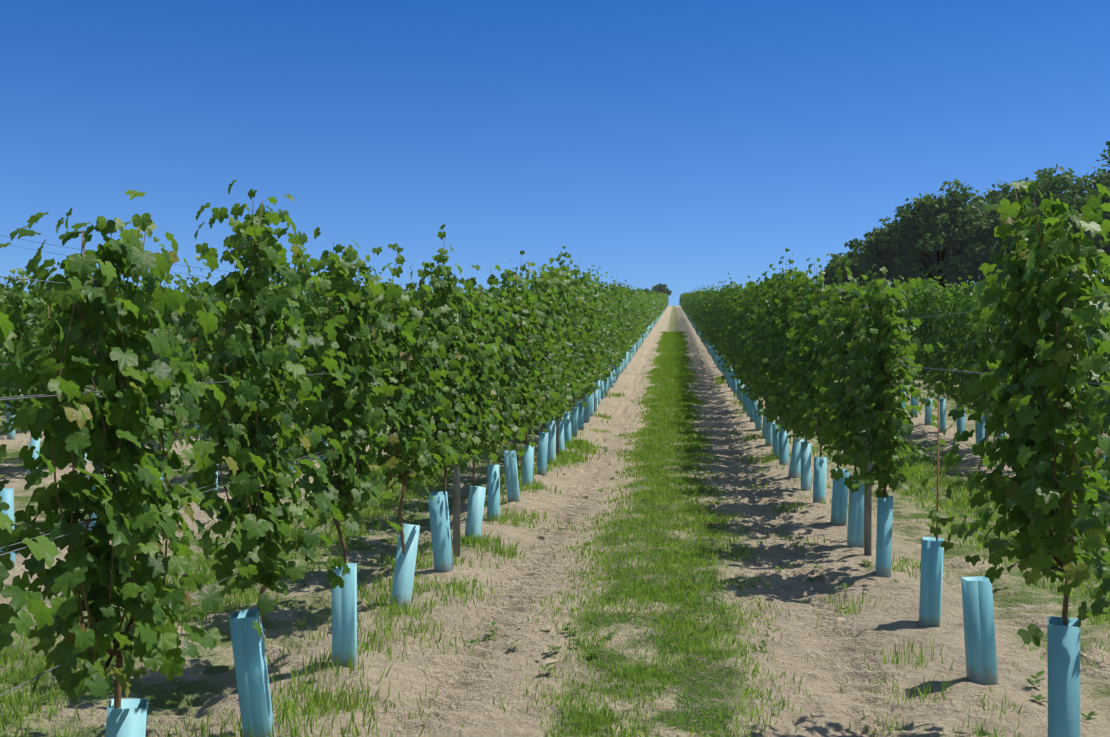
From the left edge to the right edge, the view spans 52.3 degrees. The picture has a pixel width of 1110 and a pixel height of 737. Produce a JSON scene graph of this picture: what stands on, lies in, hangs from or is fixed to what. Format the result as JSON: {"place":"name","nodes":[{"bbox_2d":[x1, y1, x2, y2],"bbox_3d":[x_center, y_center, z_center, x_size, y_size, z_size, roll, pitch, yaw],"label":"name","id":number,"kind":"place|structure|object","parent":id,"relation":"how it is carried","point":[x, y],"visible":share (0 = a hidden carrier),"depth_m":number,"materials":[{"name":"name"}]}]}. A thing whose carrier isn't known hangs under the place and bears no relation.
{"place":"outdoors","nodes":[
{"label":"outdoors","id":0,"kind":"place"},
{"bbox_2d":[0,306,1109,736],"bbox_3d":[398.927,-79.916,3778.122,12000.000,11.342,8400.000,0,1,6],"label":"ground","id":1,"kind":"structure","parent":0,"point":[470,692],"depth_m":6.21,"materials":[{"name":"soil"}]},
{"bbox_2d":[0,235,226,278],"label":"trellis wire","id":2,"kind":"object","parent":1,"relation":"on","point":[114,263],"visible":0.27,"depth_m":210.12,"materials":[{"name":"grey metal"}]},
{"bbox_2d":[0,309,1106,736],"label":"vine guard tubes","id":3,"kind":"object","parent":1,"relation":"on","point":[130,715],"visible":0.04,"depth_m":6.11,"materials":[{"name":"plastic"}]},
{"bbox_2d":[936,402,939,540],"bbox_3d":[2.065,0.789,6.109,0.029,1.220,0.016,-1,1,-25],"label":"replant stake","id":4,"kind":"object","parent":3,"relation":"in","point":[937,517],"visible":0.47,"depth_m":6.10,"materials":[{"name":"wood"}]},
{"bbox_2d":[117,307,990,556],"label":"trellis posts","id":5,"kind":"object","parent":1,"relation":"on","point":[867,514],"depth_m":8.12,"materials":[{"name":"wood"}]},
{"bbox_2d":[0,179,1109,736],"bbox_3d":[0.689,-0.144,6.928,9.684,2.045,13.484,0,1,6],"label":"vine leaves","id":6,"kind":"object","parent":1,"relation":"on","point":[828,399],"visible":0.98,"depth_m":4.08,"materials":[{"name":"green plant"}]},
{"bbox_2d":[0,331,1109,736],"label":"grass","id":7,"kind":"structure","parent":1,"relation":"on","point":[672,345],"depth_m":7.09,"materials":[{"name":"green plant"}]},
{"bbox_2d":[2,189,1108,708],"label":"grapevine stems","id":8,"kind":"object","parent":1,"relation":"on","point":[116,653],"visible":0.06,"depth_m":3.99,"materials":[{"name":"brown plant"}]},
{"bbox_2d":[15,274,1102,360],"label":"vine leaves","id":9,"kind":"object","parent":1,"relation":"on","point":[650,308],"visible":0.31,"depth_m":52.74,"materials":[{"name":"green plant"}]},
{"bbox_2d":[71,454,1086,726],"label":"soil clods","id":10,"kind":"object","parent":1,"relation":"on","point":[549,628],"visible":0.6,"depth_m":6.29,"materials":[{"name":"beige soil"}]},
{"bbox_2d":[182,422,1108,720],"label":"weed plants","id":11,"kind":"object","parent":1,"relation":"on","point":[1028,680],"visible":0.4,"depth_m":5.93,"materials":[{"name":"green plant"}]},
{"bbox_2d":[432,285,986,311],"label":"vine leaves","id":12,"kind":"object","parent":1,"relation":"on","point":[665,298],"visible":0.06,"depth_m":145.85,"materials":[{"name":"green plant"}]},
{"bbox_2d":[0,276,1109,696],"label":"trellis wires","id":13,"kind":"object","parent":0,"point":[402,430],"depth_m":3.79,"materials":[{"name":"grey metal"}]},
{"bbox_2d":[0,0,1109,305],"label":"sky","id":14,"kind":"structure","parent":0,"point":[682,145],"materials":[{"name":"blue"}]},
{"bbox_2d":[609,141,1109,295],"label":"tree","id":15,"kind":"object","parent":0,"point":[979,224],"depth_m":86.02,"materials":[{"name":"green plant"}]}
]}

